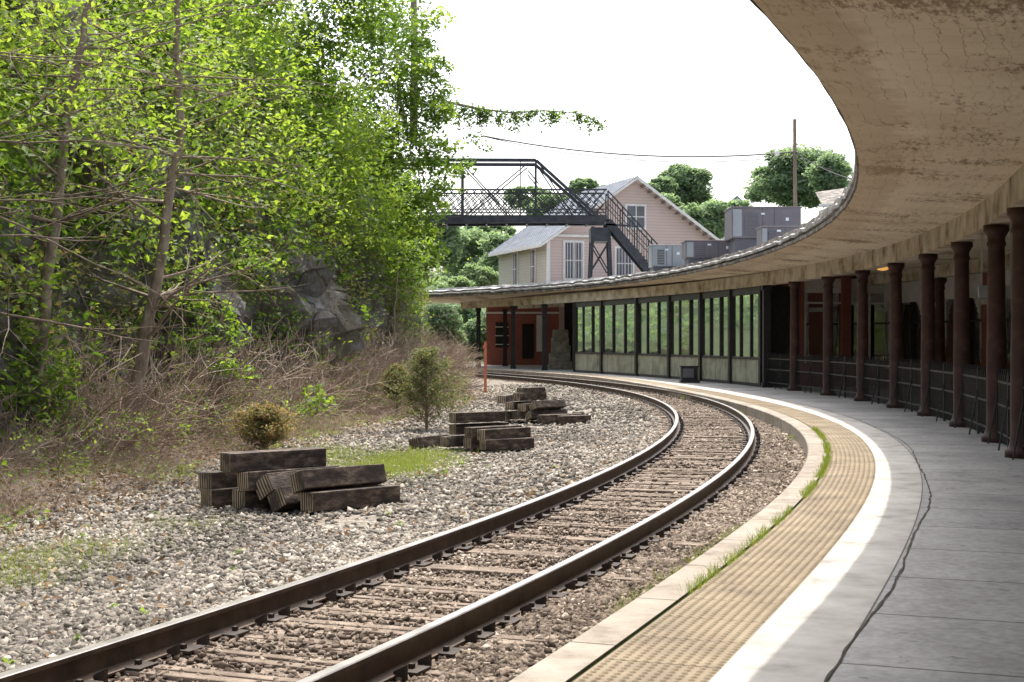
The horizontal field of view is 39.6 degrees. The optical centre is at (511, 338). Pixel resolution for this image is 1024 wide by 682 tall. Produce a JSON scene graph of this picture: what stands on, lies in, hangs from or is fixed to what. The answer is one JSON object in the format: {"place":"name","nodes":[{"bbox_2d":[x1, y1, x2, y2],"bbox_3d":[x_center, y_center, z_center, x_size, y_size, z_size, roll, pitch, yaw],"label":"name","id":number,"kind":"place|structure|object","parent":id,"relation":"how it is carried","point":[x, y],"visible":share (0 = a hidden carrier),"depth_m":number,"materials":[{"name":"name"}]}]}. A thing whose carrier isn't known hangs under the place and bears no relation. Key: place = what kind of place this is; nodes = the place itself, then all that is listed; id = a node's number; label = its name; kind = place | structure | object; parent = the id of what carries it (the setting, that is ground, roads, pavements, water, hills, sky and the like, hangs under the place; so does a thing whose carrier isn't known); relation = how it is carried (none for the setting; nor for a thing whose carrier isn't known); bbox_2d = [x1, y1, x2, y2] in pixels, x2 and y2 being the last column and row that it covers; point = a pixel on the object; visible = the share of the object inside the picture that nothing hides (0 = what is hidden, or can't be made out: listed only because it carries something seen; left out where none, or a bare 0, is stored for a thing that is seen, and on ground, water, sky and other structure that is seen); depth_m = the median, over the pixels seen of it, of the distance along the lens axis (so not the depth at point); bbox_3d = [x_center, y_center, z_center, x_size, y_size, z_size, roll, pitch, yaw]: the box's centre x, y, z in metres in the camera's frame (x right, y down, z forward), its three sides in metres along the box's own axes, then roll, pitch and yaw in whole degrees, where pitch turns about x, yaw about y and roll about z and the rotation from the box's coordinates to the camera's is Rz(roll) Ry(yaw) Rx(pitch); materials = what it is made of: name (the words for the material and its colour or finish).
{"place":"outdoors","nodes":[
{"label":"outdoors","id":0,"kind":"place"},
{"bbox_2d":[0,0,422,452],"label":"rock cliff","id":1,"kind":"structure","parent":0,"point":[326,297],"depth_m":29.88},
{"bbox_2d":[0,290,82,422],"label":"tree","id":2,"kind":"object","parent":1,"relation":"on","point":[59,386],"visible":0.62,"depth_m":21.46,"materials":[{"name":"green plant"}]},
{"bbox_2d":[92,0,204,97],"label":"tree","id":3,"kind":"object","parent":1,"relation":"on","point":[164,35],"visible":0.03,"depth_m":31.31,"materials":[{"name":"green plant"}]},
{"bbox_2d":[0,0,328,379],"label":"slender tree","id":4,"kind":"object","parent":1,"relation":"on","point":[57,212],"visible":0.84,"depth_m":21.93,"materials":[{"name":"green plant"}]},
{"bbox_2d":[0,0,343,426],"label":"slender tree","id":5,"kind":"object","parent":1,"relation":"on","point":[69,91],"visible":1,"depth_m":19.03,"materials":[{"name":"green plant"}]},
{"bbox_2d":[0,163,383,465],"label":"ivy foliage","id":6,"kind":"object","parent":1,"relation":"attached to","point":[39,280],"visible":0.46,"depth_m":25.33,"materials":[{"name":"green plant"}]},
{"bbox_2d":[126,233,285,389],"bbox_3d":[-6.095,-0.514,27.614,3.544,3.068,1.994,0,0,0],"label":"tree","id":7,"kind":"object","parent":1,"relation":"on","point":[218,309],"visible":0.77,"depth_m":27.33,"materials":[{"name":"green plant"}]},
{"bbox_2d":[0,0,432,437],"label":"slender tree","id":8,"kind":"object","parent":1,"relation":"on","point":[151,307],"visible":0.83,"depth_m":23.90,"materials":[{"name":"green plant"}]},
{"bbox_2d":[0,0,435,437],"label":"ivy foliage","id":9,"kind":"object","parent":1,"relation":"on","point":[72,179],"visible":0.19,"depth_m":30.10,"materials":[{"name":"green plant"}]},
{"bbox_2d":[0,3,437,401],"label":"vine foliage","id":10,"kind":"object","parent":1,"relation":"on","point":[32,305],"visible":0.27,"depth_m":28.80,"materials":[{"name":"green plant"}]},
{"bbox_2d":[0,0,449,293],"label":"ivy foliage","id":11,"kind":"object","parent":1,"relation":"on","point":[6,159],"visible":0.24,"depth_m":31.63,"materials":[{"name":"green plant"}]},
{"bbox_2d":[156,0,300,137],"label":"tree","id":12,"kind":"object","parent":1,"relation":"on","point":[255,29],"visible":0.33,"depth_m":36.39,"materials":[{"name":"green plant"}]},
{"bbox_2d":[99,0,391,143],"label":"hilltop foliage","id":13,"kind":"object","parent":1,"relation":"on","point":[302,62],"visible":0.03,"depth_m":42.35,"materials":[{"name":"green plant"}]},
{"bbox_2d":[227,0,413,162],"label":"tree","id":14,"kind":"object","parent":1,"relation":"on","point":[368,26],"visible":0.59,"depth_m":43.30,"materials":[{"name":"green plant"}]},
{"bbox_2d":[298,109,429,272],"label":"tree","id":15,"kind":"object","parent":1,"relation":"on","point":[386,213],"visible":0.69,"depth_m":41.43,"materials":[{"name":"green plant"}]},
{"bbox_2d":[331,0,476,289],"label":"tree","id":16,"kind":"object","parent":1,"relation":"on","point":[435,112],"visible":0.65,"depth_m":49.38,"materials":[{"name":"green plant"}]},
{"bbox_2d":[444,96,606,165],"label":"overhanging branch","id":17,"kind":"object","parent":16,"relation":"attached to","point":[514,116],"visible":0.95,"depth_m":51.63,"materials":[{"name":"green plant"}]},
{"bbox_2d":[409,0,417,140],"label":"utility pole","id":18,"kind":"object","parent":1,"relation":"on","point":[413,3],"visible":0.17,"depth_m":63.87,"materials":[{"name":"brown wood"}]},
{"bbox_2d":[352,239,482,340],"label":"slender tree","id":19,"kind":"object","parent":1,"relation":"on","point":[406,290],"visible":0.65,"depth_m":45.99,"materials":[{"name":"green plant"}]},
{"bbox_2d":[0,379,798,681],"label":"gravel ground","id":20,"kind":"structure","parent":0,"point":[361,520],"depth_m":17.04,"materials":[{"name":"grey gravel"}]},
{"bbox_2d":[0,512,256,593],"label":"grass","id":21,"kind":"structure","parent":20,"relation":"on","point":[8,563],"depth_m":12.94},
{"bbox_2d":[0,395,471,534],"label":"grass","id":22,"kind":"structure","parent":20,"relation":"on","point":[180,469],"depth_m":20.79,"materials":[{"name":"green plant"}]},
{"bbox_2d":[0,518,474,672],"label":"gravel","id":23,"kind":"structure","parent":20,"relation":"on","point":[91,617],"depth_m":11.90,"materials":[{"name":"grey gravel"}]},
{"bbox_2d":[219,400,303,449],"bbox_3d":[-4.324,1.589,25.041,1.366,1.083,1.567,0,0,39],"label":"cedar bush","id":24,"kind":"object","parent":20,"relation":"on","point":[258,422],"visible":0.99,"depth_m":24.78,"materials":[{"name":"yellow plant"}]},
{"bbox_2d":[1,368,556,663],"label":"weeds","id":25,"kind":"object","parent":20,"relation":"on","point":[113,604],"visible":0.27,"depth_m":21.04,"materials":[{"name":"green plant"}]},
{"bbox_2d":[291,383,338,420],"bbox_3d":[-4.314,1.376,30.563,1.008,0.860,0.895,0,0,38],"label":"shrub","id":26,"kind":"object","parent":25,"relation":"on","point":[320,398],"visible":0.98,"depth_m":30.51,"materials":[{"name":"green plant"}]},
{"bbox_2d":[198,447,399,511],"bbox_3d":[-2.540,1.666,16.938,1.803,0.675,1.678,0,0,42],"label":"sleeper stack","id":27,"kind":"object","parent":20,"relation":"on","point":[306,479],"visible":0.96,"depth_m":16.59,"materials":[{"name":"brown wood"}]},
{"bbox_2d":[0,387,648,660],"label":"leaf litter","id":28,"kind":"object","parent":20,"relation":"on","point":[130,577],"visible":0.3,"depth_m":18.45,"materials":[{"name":"brown plant"}]},
{"bbox_2d":[0,422,662,529],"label":"gravel","id":29,"kind":"structure","parent":20,"relation":"on","point":[452,485],"depth_m":19.02,"materials":[{"name":"grey gravel"}]},
{"bbox_2d":[249,429,497,483],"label":"grass","id":30,"kind":"structure","parent":20,"relation":"on","point":[416,458],"depth_m":22.97,"materials":[{"name":"green plant"}]},
{"bbox_2d":[0,371,780,681],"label":"railway track","id":31,"kind":"structure","parent":20,"relation":"on","point":[413,651],"depth_m":10.60,"materials":[{"name":"metal"}]},
{"bbox_2d":[695,400,806,489],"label":"track ballast","id":32,"kind":"structure","parent":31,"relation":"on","point":[793,451],"depth_m":21.91,"materials":[{"name":"gravel"}]},
{"bbox_2d":[378,362,413,412],"bbox_3d":[-2.851,1.231,36.004,1.082,1.285,1.184,0,0,0],"label":"cedar bush","id":33,"kind":"object","parent":20,"relation":"on","point":[391,372],"visible":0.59,"depth_m":35.85,"materials":[{"name":"green plant"}]},
{"bbox_2d":[108,504,749,681],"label":"track ballast","id":34,"kind":"structure","parent":20,"relation":"on","point":[514,562],"depth_m":10.16,"materials":[{"name":"gravel"}]},
{"bbox_2d":[380,346,478,429],"bbox_3d":[-1.776,1.096,30.991,2.144,1.904,1.911,0,0,0],"label":"cedar bush","id":35,"kind":"object","parent":20,"relation":"on","point":[417,387],"visible":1,"depth_m":30.90,"materials":[{"name":"green plant"}]},
{"bbox_2d":[408,411,533,449],"bbox_3d":[-0.601,1.655,25.734,2.139,0.676,1.437,0,0,31],"label":"sleeper stack","id":36,"kind":"object","parent":20,"relation":"on","point":[490,433],"visible":0.98,"depth_m":25.40,"materials":[{"name":"brown wood"}]},
{"bbox_2d":[483,342,486,391],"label":"orange marker stake","id":37,"kind":"object","parent":20,"relation":"on","point":[485,364],"visible":0.88,"depth_m":52.51,"materials":[{"name":"paint"}]},
{"bbox_2d":[325,383,661,427],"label":"gravel","id":38,"kind":"structure","parent":20,"relation":"on","point":[568,394],"depth_m":39.94,"materials":[{"name":"grey gravel"}]},
{"bbox_2d":[497,387,590,423],"bbox_3d":[0.723,1.559,33.547,2.326,0.818,1.374,0,0,23],"label":"sleeper stack","id":39,"kind":"object","parent":20,"relation":"on","point":[528,407],"visible":0.95,"depth_m":33.30,"materials":[{"name":"brown wood"}]},
{"bbox_2d":[394,487,783,681],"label":"track ballast","id":40,"kind":"structure","parent":20,"relation":"on","point":[766,496],"depth_m":10.19,"materials":[{"name":"gravel"}]},
{"bbox_2d":[509,392,788,507],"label":"track ballast","id":41,"kind":"structure","parent":20,"relation":"on","point":[673,462],"depth_m":22.50,"materials":[{"name":"gravel"}]},
{"bbox_2d":[606,396,834,614],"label":"kerb grass","id":42,"kind":"structure","parent":20,"relation":"on","point":[826,459],"depth_m":12.02,"materials":[{"name":"green plant"}]},
{"bbox_2d":[421,274,485,359],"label":"wooded hill","id":43,"kind":"structure","parent":0,"point":[429,304],"depth_m":235.90,"materials":[{"name":"green plant"}]},
{"bbox_2d":[720,196,748,239],"bbox_3d":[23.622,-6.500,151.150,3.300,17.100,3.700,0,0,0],"label":"white house","id":44,"kind":"structure","parent":43,"relation":"on","point":[735,197],"depth_m":149.30,"materials":[{"name":"metal"}]},
{"bbox_2d":[220,0,854,273],"label":"sky","id":45,"kind":"structure","parent":0,"point":[714,65],"materials":[{"name":"white"}]},
{"bbox_2d":[549,330,571,368],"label":"stone pier","id":46,"kind":"structure","parent":0,"point":[559,356],"depth_m":77.65,"materials":[{"name":"grey stone"}]},
{"bbox_2d":[469,361,919,681],"bbox_3d":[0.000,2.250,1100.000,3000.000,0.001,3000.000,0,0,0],"label":"ground","id":47,"kind":"structure","parent":0,"point":[482,362],"depth_m":15.56,"materials":[{"name":"grey concrete"}]},
{"bbox_2d":[0,391,459,521],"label":"dry brush","id":48,"kind":"object","parent":47,"relation":"on","point":[316,422],"visible":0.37,"depth_m":21.31,"materials":[{"name":"brown plant"}]},
{"bbox_2d":[0,357,477,495],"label":"dry brush","id":49,"kind":"object","parent":47,"relation":"on","point":[8,456],"visible":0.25,"depth_m":21.50,"materials":[{"name":"brown plant"}]},
{"bbox_2d":[1,292,492,459],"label":"dry brush","id":50,"kind":"object","parent":47,"relation":"on","point":[349,368],"visible":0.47,"depth_m":27.40,"materials":[{"name":"brown plant"}]},
{"bbox_2d":[366,317,490,398],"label":"dry brush","id":51,"kind":"object","parent":47,"relation":"on","point":[450,347],"visible":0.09,"depth_m":51.50,"materials":[{"name":"brown plant"}]},
{"bbox_2d":[389,158,657,278],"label":"footbridge","id":52,"kind":"object","parent":47,"relation":"on","point":[605,232],"visible":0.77,"depth_m":76.98,"materials":[{"name":"paint"}]},
{"bbox_2d":[499,181,710,329],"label":"walls","id":53,"kind":"structure","parent":47,"relation":"on","point":[665,224],"depth_m":94.02,"materials":[{"name":"pink"}]},
{"bbox_2d":[513,204,645,284],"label":"windows and trim","id":54,"kind":"structure","parent":53,"relation":"attached to","point":[573,259],"depth_m":93.39,"materials":[{"name":"white wood"}]},
{"bbox_2d":[488,176,719,256],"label":"roof","id":55,"kind":"structure","parent":53,"relation":"on","point":[528,237],"depth_m":94.95,"materials":[{"name":"metal"}]},
{"bbox_2d":[418,143,853,361],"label":"distant trees","id":56,"kind":"object","parent":47,"relation":"on","point":[681,186],"visible":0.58,"depth_m":148.34,"materials":[{"name":"green plant"}]},
{"bbox_2d":[793,119,796,205],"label":"utility pole","id":57,"kind":"object","parent":47,"relation":"on","point":[794,166],"visible":0.4,"depth_m":79.91,"materials":[{"name":"brown wood"}]},
{"bbox_2d":[484,120,851,178],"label":"overhead wires","id":58,"kind":"object","parent":57,"relation":"attached to","point":[501,139],"visible":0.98,"depth_m":79.98,"materials":[{"name":"black metal"}]},
{"bbox_2d":[774,145,792,155],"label":"street lamp","id":59,"kind":"object","parent":57,"relation":"attached to","point":[776,152],"visible":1,"depth_m":79.96,"materials":[{"name":"white metal"}]},
{"bbox_2d":[816,188,843,214],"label":"tan house","id":60,"kind":"structure","parent":47,"relation":"on","point":[827,198],"depth_m":92.46,"materials":[{"name":"beige"}]},
{"bbox_2d":[467,364,1023,681],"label":"station platform","id":61,"kind":"structure","parent":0,"point":[793,596],"depth_m":9.89,"materials":[{"name":"concrete"}]},
{"bbox_2d":[476,308,480,366],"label":"canopy post","id":62,"kind":"object","parent":61,"relation":"on","point":[478,326],"visible":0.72,"depth_m":83.51,"materials":[{"name":"black metal"}]},
{"bbox_2d":[502,309,507,365],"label":"canopy post","id":63,"kind":"object","parent":61,"relation":"on","point":[504,363],"visible":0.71,"depth_m":85.96,"materials":[{"name":"black metal"}]},
{"bbox_2d":[510,306,515,368],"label":"canopy post","id":64,"kind":"object","parent":61,"relation":"on","point":[512,308],"visible":1,"depth_m":78.58,"materials":[{"name":"black metal"}]},
{"bbox_2d":[485,292,559,364],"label":"brick building","id":65,"kind":"structure","parent":61,"relation":"on","point":[528,336],"depth_m":90.00,"materials":[{"name":"red brick"}]},
{"bbox_2d":[485,312,559,358],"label":"windows","id":66,"kind":"structure","parent":65,"relation":"in","point":[527,329],"depth_m":89.95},
{"bbox_2d":[541,304,547,369],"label":"canopy post","id":67,"kind":"object","parent":61,"relation":"on","point":[544,336],"visible":1,"depth_m":74.38,"materials":[{"name":"black metal"}]},
{"bbox_2d":[564,303,572,368],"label":"passage wall","id":68,"kind":"structure","parent":61,"relation":"on","point":[568,316],"depth_m":78.80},
{"bbox_2d":[573,286,790,386],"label":"frames","id":69,"kind":"structure","parent":61,"relation":"on","point":[780,318],"depth_m":54.56,"materials":[{"name":"black metal"}]},
{"bbox_2d":[575,354,757,382],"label":"panels","id":70,"kind":"object","parent":69,"relation":"attached to","point":[744,370],"visible":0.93,"depth_m":59.60,"materials":[{"name":"grey concrete"}]},
{"bbox_2d":[576,294,757,356],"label":"panes","id":71,"kind":"object","parent":69,"relation":"attached to","point":[619,328],"visible":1,"depth_m":58.97,"materials":[{"name":"green glass"}]},
{"bbox_2d":[679,366,699,382],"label":"equipment box","id":72,"kind":"object","parent":61,"relation":"on","point":[688,374],"visible":1,"depth_m":53.48,"materials":[{"name":"black metal"}]},
{"bbox_2d":[761,285,771,386],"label":"canopy post","id":73,"kind":"object","parent":61,"relation":"on","point":[766,319],"visible":0.89,"depth_m":48.33,"materials":[{"name":"black metal"}]},
{"bbox_2d":[787,282,801,390],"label":"canopy column","id":74,"kind":"structure","parent":61,"relation":"on","point":[794,319],"depth_m":45.22,"materials":[{"name":"metal"}]},
{"bbox_2d":[820,276,834,395],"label":"canopy column","id":75,"kind":"structure","parent":61,"relation":"on","point":[828,345],"depth_m":41.51,"materials":[{"name":"metal"}]},
{"bbox_2d":[776,276,908,385],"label":"building wall","id":76,"kind":"structure","parent":61,"relation":"on","point":[814,330],"depth_m":49.65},
{"bbox_2d":[804,279,884,362],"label":"return mullions","id":77,"kind":"object","parent":76,"relation":"attached to","point":[814,286],"visible":0.48,"depth_m":49.64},
{"bbox_2d":[854,270,869,400],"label":"canopy column","id":78,"kind":"structure","parent":61,"relation":"on","point":[862,276],"depth_m":37.74,"materials":[{"name":"metal"}]},
{"bbox_2d":[762,352,1023,459],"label":"iron fence","id":79,"kind":"object","parent":61,"relation":"on","point":[972,393],"visible":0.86,"depth_m":30.34,"materials":[{"name":"black metal"}]},
{"bbox_2d":[886,263,904,407],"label":"canopy column","id":80,"kind":"structure","parent":61,"relation":"on","point":[896,339],"depth_m":34.01,"materials":[{"name":"metal"}]},
{"bbox_2d":[917,254,937,415],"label":"canopy column","id":81,"kind":"structure","parent":61,"relation":"on","point":[928,354],"depth_m":30.44,"materials":[{"name":"metal"}]},
{"bbox_2d":[888,272,986,387],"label":"brick piers","id":82,"kind":"structure","parent":61,"relation":"on","point":[983,327],"depth_m":42.06,"materials":[{"name":"red brick"}]},
{"bbox_2d":[418,0,1023,308],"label":"platform canopy","id":83,"kind":"object","parent":82,"relation":"on","point":[926,97],"visible":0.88,"depth_m":17.62,"materials":[{"name":"paint"}]},
{"bbox_2d":[648,244,683,279],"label":"rooftop air conditioner","id":84,"kind":"object","parent":83,"relation":"on","point":[665,256],"visible":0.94,"depth_m":60.00,"materials":[{"name":"grey metal"}]},
{"bbox_2d":[681,240,727,272],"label":"rooftop air conditioner","id":85,"kind":"object","parent":83,"relation":"on","point":[694,251],"visible":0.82,"depth_m":56.00,"materials":[{"name":"grey metal"}]},
{"bbox_2d":[724,206,801,253],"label":"rooftop air conditioner","id":86,"kind":"object","parent":83,"relation":"on","point":[742,223],"visible":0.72,"depth_m":54.00,"materials":[{"name":"grey metal"}]},
{"bbox_2d":[756,226,799,244],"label":"rooftop air conditioner","id":87,"kind":"object","parent":83,"relation":"on","point":[765,233],"visible":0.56,"depth_m":50.00,"materials":[{"name":"grey metal"}]},
{"bbox_2d":[877,267,888,270],"bbox_3d":[10.424,-2.060,40.000,0.460,0.300,0.448,0,0,0],"label":"ceiling lamp","id":88,"kind":"object","parent":83,"relation":"attached to","point":[884,269],"visible":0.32,"depth_m":39.87,"materials":[{"name":"orange"}]},
{"bbox_2d":[978,223,1011,297],"bbox_3d":[8.341,-1.474,24.500,0.620,1.552,0.040,0,0,0],"label":"hanging sign","id":89,"kind":"object","parent":83,"relation":"hanging from","point":[982,291],"visible":0.46,"depth_m":24.48,"materials":[{"name":"black metal"}]},
{"bbox_2d":[884,269,1009,369],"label":"trim","id":90,"kind":"structure","parent":82,"relation":"attached to","point":[911,291],"depth_m":45.38,"materials":[{"name":"paint"}]},
{"bbox_2d":[886,298,1010,367],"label":"sashes","id":91,"kind":"object","parent":82,"relation":"attached to","point":[912,322],"visible":0.12,"depth_m":48.04,"materials":[{"name":"black wood"}]},
{"bbox_2d":[889,298,1010,369],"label":"windows","id":92,"kind":"structure","parent":82,"relation":"attached to","point":[975,339],"depth_m":45.12,"materials":[{"name":"black glass"}]},
{"bbox_2d":[935,278,946,362],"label":"canopy column","id":93,"kind":"structure","parent":61,"relation":"on","point":[940,319],"depth_m":42.61,"materials":[{"name":"metal"}]},
{"bbox_2d":[949,241,972,426],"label":"canopy column","id":94,"kind":"structure","parent":61,"relation":"on","point":[961,340],"depth_m":26.64,"materials":[{"name":"metal"}]},
{"bbox_2d":[981,224,1009,442],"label":"canopy column","id":95,"kind":"structure","parent":61,"relation":"on","point":[995,234],"depth_m":22.67,"materials":[{"name":"metal"}]},
{"bbox_2d":[1005,207,1023,458],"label":"canopy column","id":96,"kind":"structure","parent":61,"relation":"on","point":[1015,215],"depth_m":19.70,"materials":[{"name":"metal"}]}
]}

